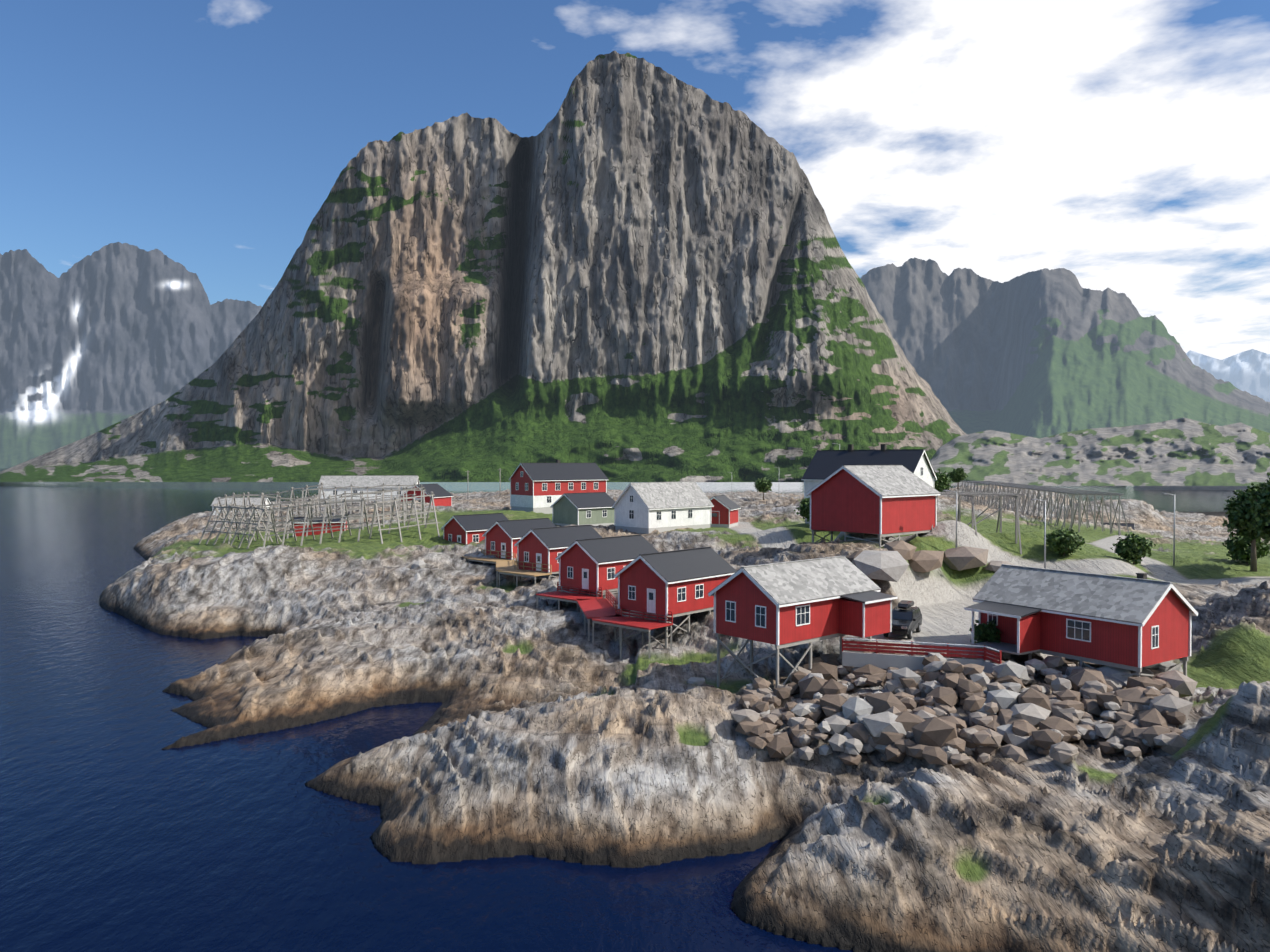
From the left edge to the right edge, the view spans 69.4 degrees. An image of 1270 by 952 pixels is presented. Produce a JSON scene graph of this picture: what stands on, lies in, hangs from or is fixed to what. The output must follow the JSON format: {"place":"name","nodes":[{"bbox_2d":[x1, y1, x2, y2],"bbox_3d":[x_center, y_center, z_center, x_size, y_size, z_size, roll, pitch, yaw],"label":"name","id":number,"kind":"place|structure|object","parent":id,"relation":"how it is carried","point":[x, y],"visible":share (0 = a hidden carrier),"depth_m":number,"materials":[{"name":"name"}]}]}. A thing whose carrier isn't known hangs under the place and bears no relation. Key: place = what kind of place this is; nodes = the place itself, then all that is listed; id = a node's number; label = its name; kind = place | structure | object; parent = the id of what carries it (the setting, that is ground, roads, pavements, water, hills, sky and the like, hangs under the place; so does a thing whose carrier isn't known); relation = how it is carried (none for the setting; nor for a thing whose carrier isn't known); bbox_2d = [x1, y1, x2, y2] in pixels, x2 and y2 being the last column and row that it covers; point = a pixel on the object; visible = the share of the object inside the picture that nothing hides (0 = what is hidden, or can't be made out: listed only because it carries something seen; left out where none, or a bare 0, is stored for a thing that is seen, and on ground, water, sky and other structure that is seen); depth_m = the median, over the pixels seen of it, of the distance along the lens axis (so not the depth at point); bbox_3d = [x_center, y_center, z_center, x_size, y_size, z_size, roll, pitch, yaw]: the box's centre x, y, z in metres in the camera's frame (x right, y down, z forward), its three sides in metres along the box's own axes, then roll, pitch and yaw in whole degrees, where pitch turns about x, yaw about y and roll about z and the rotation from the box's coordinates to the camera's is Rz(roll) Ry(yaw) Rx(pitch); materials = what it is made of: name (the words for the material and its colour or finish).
{"place":"outdoors","nodes":[
{"label":"outdoors","id":0,"kind":"place"},
{"bbox_2d":[0,242,261,467],"bbox_3d":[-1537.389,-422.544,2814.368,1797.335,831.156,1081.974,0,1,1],"label":"mountain","id":1,"kind":"structure","parent":0,"point":[105,336],"depth_m":3140.27,"materials":[{"name":"grey stone"}]},
{"bbox_2d":[0,51,966,481],"bbox_3d":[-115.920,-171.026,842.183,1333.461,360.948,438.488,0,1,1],"label":"mountain","id":2,"kind":"structure","parent":0,"point":[626,267],"depth_m":737.23,"materials":[{"name":"grey stone"}]},
{"bbox_2d":[0,468,1245,951],"bbox_3d":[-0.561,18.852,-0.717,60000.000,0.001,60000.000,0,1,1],"label":"sea water","id":3,"kind":"structure","parent":0,"point":[120,830],"depth_m":47.56,"materials":[{"name":"blue liquid"}]},
{"bbox_2d":[1134,486,1250,489],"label":"quay causeway","id":4,"kind":"structure","parent":3,"relation":"on","point":[1190,487],"depth_m":603.98,"materials":[{"name":"concrete"}]},
{"bbox_2d":[0,0,1269,359],"label":"sky","id":5,"kind":"structure","parent":0,"point":[1123,146],"materials":[{"name":"blue"}]},
{"bbox_2d":[99,485,1269,951],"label":"rocky shore","id":6,"kind":"structure","parent":0,"point":[549,729],"depth_m":50.84,"materials":[{"name":"grey stone"}]},
{"bbox_2d":[211,497,270,514],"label":"white building","id":7,"kind":"structure","parent":6,"relation":"on","point":[254,500],"depth_m":226.52,"materials":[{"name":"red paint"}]},
{"bbox_2d":[198,482,439,548],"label":"fish drying rack","id":8,"kind":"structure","parent":6,"relation":"on","point":[307,506],"depth_m":146.69,"materials":[{"name":"grey wood"}]},
{"bbox_2d":[293,516,347,536],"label":"red shed","id":9,"kind":"object","parent":6,"relation":"on","point":[336,521],"visible":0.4,"depth_m":150.35,"materials":[{"name":"paint"}]},
{"bbox_2d":[317,475,419,505],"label":"warehouse","id":10,"kind":"structure","parent":6,"relation":"on","point":[357,481],"depth_m":237.16,"materials":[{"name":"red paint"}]},
{"bbox_2d":[400,483,452,505],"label":"cabin","id":11,"kind":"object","parent":6,"relation":"on","point":[442,497],"depth_m":212.79,"materials":[{"name":"paint"}]},
{"bbox_2d":[441,513,507,544],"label":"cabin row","id":12,"kind":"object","parent":6,"relation":"on","point":[465,529],"visible":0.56,"depth_m":134.26,"materials":[{"name":"red paint"}]},
{"bbox_2d":[460,543,551,586],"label":"wooden deck","id":13,"kind":"object","parent":6,"relation":"on","point":[506,566],"visible":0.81,"depth_m":109.13,"materials":[{"name":"brown wood"}]},
{"bbox_2d":[482,518,556,558],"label":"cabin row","id":14,"kind":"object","parent":6,"relation":"on","point":[505,536],"visible":0.46,"depth_m":121.87,"materials":[{"name":"red paint"}]},
{"bbox_2d":[514,525,602,580],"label":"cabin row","id":15,"kind":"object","parent":6,"relation":"on","point":[548,546],"visible":0.5,"depth_m":107.90,"materials":[{"name":"red paint"}]},
{"bbox_2d":[509,460,608,513],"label":"red house","id":16,"kind":"structure","parent":6,"relation":"on","point":[539,487],"depth_m":178.37,"materials":[{"name":"paint"}]},
{"bbox_2d":[550,492,614,526],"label":"grey green house","id":17,"kind":"structure","parent":6,"relation":"on","point":[593,508],"depth_m":151.94,"materials":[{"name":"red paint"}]},
{"bbox_2d":[536,582,672,658],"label":"red deck","id":18,"kind":"structure","parent":6,"relation":"on","point":[600,610],"depth_m":79.89,"materials":[{"name":"paint"}]},
{"bbox_2d":[555,534,657,596],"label":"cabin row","id":19,"kind":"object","parent":6,"relation":"on","point":[594,564],"visible":0.77,"depth_m":92.72,"materials":[{"name":"red paint"}]},
{"bbox_2d":[612,481,713,533],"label":"white grey house","id":20,"kind":"structure","parent":6,"relation":"on","point":[645,507],"depth_m":132.71,"materials":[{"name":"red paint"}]},
{"bbox_2d":[614,547,736,648],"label":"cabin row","id":21,"kind":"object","parent":6,"relation":"on","point":[677,583],"visible":0.83,"depth_m":78.32,"materials":[{"name":"red paint"}]},
{"bbox_2d":[709,495,740,527],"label":"red shed","id":22,"kind":"structure","parent":6,"relation":"on","point":[724,511],"depth_m":149.61,"materials":[{"name":"paint"}]},
{"bbox_2d":[753,476,772,499],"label":"tree","id":23,"kind":"object","parent":6,"relation":"on","point":[763,485],"visible":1,"depth_m":199.33,"materials":[{"name":"green plant"}]},
{"bbox_2d":[708,556,897,690],"bbox_3d":[11.528,9.976,61.467,10.660,8.428,8.139,-1,1,-40],"label":"cabin","id":24,"kind":"object","parent":6,"relation":"on","point":[781,605],"visible":0.94,"depth_m":59.68,"materials":[{"name":"red paint"}]},
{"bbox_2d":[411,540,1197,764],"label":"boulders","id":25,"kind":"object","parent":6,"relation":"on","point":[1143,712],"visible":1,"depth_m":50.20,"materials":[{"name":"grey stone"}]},
{"bbox_2d":[794,495,815,533],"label":"bush","id":26,"kind":"object","parent":6,"relation":"on","point":[803,508],"visible":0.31,"depth_m":112.45,"materials":[{"name":"green plant"}]},
{"bbox_2d":[801,444,936,523],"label":"house","id":27,"kind":"structure","parent":6,"relation":"on","point":[823,465],"depth_m":117.16,"materials":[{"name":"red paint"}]},
{"bbox_2d":[806,465,940,547],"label":"red barn","id":28,"kind":"structure","parent":6,"relation":"on","point":[881,501],"depth_m":87.96,"materials":[{"name":"paint"}]},
{"bbox_2d":[883,600,921,638],"bbox_3d":[19.033,10.166,65.273,2.200,2.191,4.660,1,1,29],"label":"suv","id":29,"kind":"object","parent":6,"relation":"on","point":[906,618],"visible":0.88,"depth_m":64.69,"materials":[{"name":"grey paint"}]},
{"bbox_2d":[842,637,1001,673],"bbox_3d":[17.966,11.382,57.831,9.630,1.800,1.416,0,1,25],"label":"parking fence","id":30,"kind":"object","parent":6,"relation":"on","point":[876,659],"visible":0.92,"depth_m":58.10,"materials":[{"name":"red paint"}]},
{"bbox_2d":[934,469,952,491],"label":"tree","id":31,"kind":"object","parent":6,"relation":"on","point":[942,482],"visible":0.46,"depth_m":158.33,"materials":[{"name":"green plant"}]},
{"bbox_2d":[943,490,956,547],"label":"lamp","id":32,"kind":"object","parent":6,"relation":"on","point":[956,515],"visible":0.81,"depth_m":86.26,"materials":[{"name":"grey metal"}]},
{"bbox_2d":[948,467,967,488],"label":"tree","id":33,"kind":"object","parent":6,"relation":"on","point":[957,475],"visible":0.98,"depth_m":250.99,"materials":[{"name":"green plant"}]},
{"bbox_2d":[969,619,1001,648],"bbox_3d":[23.086,10.483,60.095,2.304,2.393,2.380,0,1,1],"label":"bush","id":34,"kind":"object","parent":6,"relation":"on","point":[983,632],"visible":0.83,"depth_m":59.68,"materials":[{"name":"green plant"}]},
{"bbox_2d":[885,481,1128,553],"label":"fish racks","id":35,"kind":"object","parent":6,"relation":"on","point":[1016,496],"depth_m":158.24,"materials":[{"name":"grey wood"}]},
{"bbox_2d":[1031,499,1045,568],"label":"lamp","id":36,"kind":"object","parent":6,"relation":"on","point":[1044,535],"visible":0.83,"depth_m":80.68,"materials":[{"name":"grey metal"}]},
{"bbox_2d":[1046,527,1084,555],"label":"bush","id":37,"kind":"object","parent":6,"relation":"on","point":[1067,541],"visible":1,"depth_m":88.13,"materials":[{"name":"green plant"}]},
{"bbox_2d":[964,564,1197,676],"bbox_3d":[27.292,9.558,57.531,8.539,7.449,11.160,-1,1,-33],"label":"cabin","id":38,"kind":"object","parent":6,"relation":"on","point":[1139,622],"visible":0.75,"depth_m":55.32,"materials":[{"name":"red paint"}]},
{"bbox_2d":[1091,522,1134,529],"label":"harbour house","id":39,"kind":"structure","parent":6,"relation":"on","point":[1132,525],"depth_m":176.73,"materials":[{"name":"paint"}]},
{"bbox_2d":[1111,532,1155,564],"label":"bush","id":40,"kind":"object","parent":6,"relation":"on","point":[1135,549],"visible":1,"depth_m":87.11,"materials":[{"name":"green plant"}]},
{"bbox_2d":[1162,493,1174,565],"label":"pole","id":41,"kind":"object","parent":6,"relation":"on","point":[1173,532],"visible":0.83,"depth_m":90.67,"materials":[{"name":"grey metal"}]},
{"bbox_2d":[1222,483,1263,571],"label":"tree","id":42,"kind":"object","parent":6,"relation":"on","point":[1238,509],"visible":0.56,"depth_m":86.51,"materials":[{"name":"green plant"}]},
{"bbox_2d":[1222,535,1269,563],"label":"bush","id":43,"kind":"object","parent":6,"relation":"on","point":[1238,550],"visible":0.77,"depth_m":90.08,"materials":[{"name":"green plant"}]},
{"bbox_2d":[1245,472,1269,543],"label":"tree","id":44,"kind":"object","parent":6,"relation":"on","point":[1259,500],"visible":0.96,"depth_m":82.86,"materials":[{"name":"green plant"}]},
{"bbox_2d":[1266,508,1269,524],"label":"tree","id":45,"kind":"object","parent":6,"relation":"on","point":[1268,510],"visible":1,"depth_m":67.12,"materials":[{"name":"green plant"}]},
{"bbox_2d":[860,257,1269,437],"bbox_3d":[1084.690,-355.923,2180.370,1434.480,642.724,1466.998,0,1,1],"label":"mountain","id":46,"kind":"structure","parent":0,"point":[1044,352],"depth_m":2284.02,"materials":[{"name":"grey stone"}]},
{"bbox_2d":[930,417,1269,485],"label":"hills","id":47,"kind":"structure","parent":0,"point":[1183,451],"depth_m":500.96,"materials":[{"name":"grey stone"}]},
{"bbox_2d":[1186,349,1269,401],"bbox_3d":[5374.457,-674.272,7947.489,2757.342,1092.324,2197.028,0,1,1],"label":"mountain","id":48,"kind":"structure","parent":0,"point":[1248,371],"depth_m":8837.30,"materials":[{"name":"white snow"}]}
]}

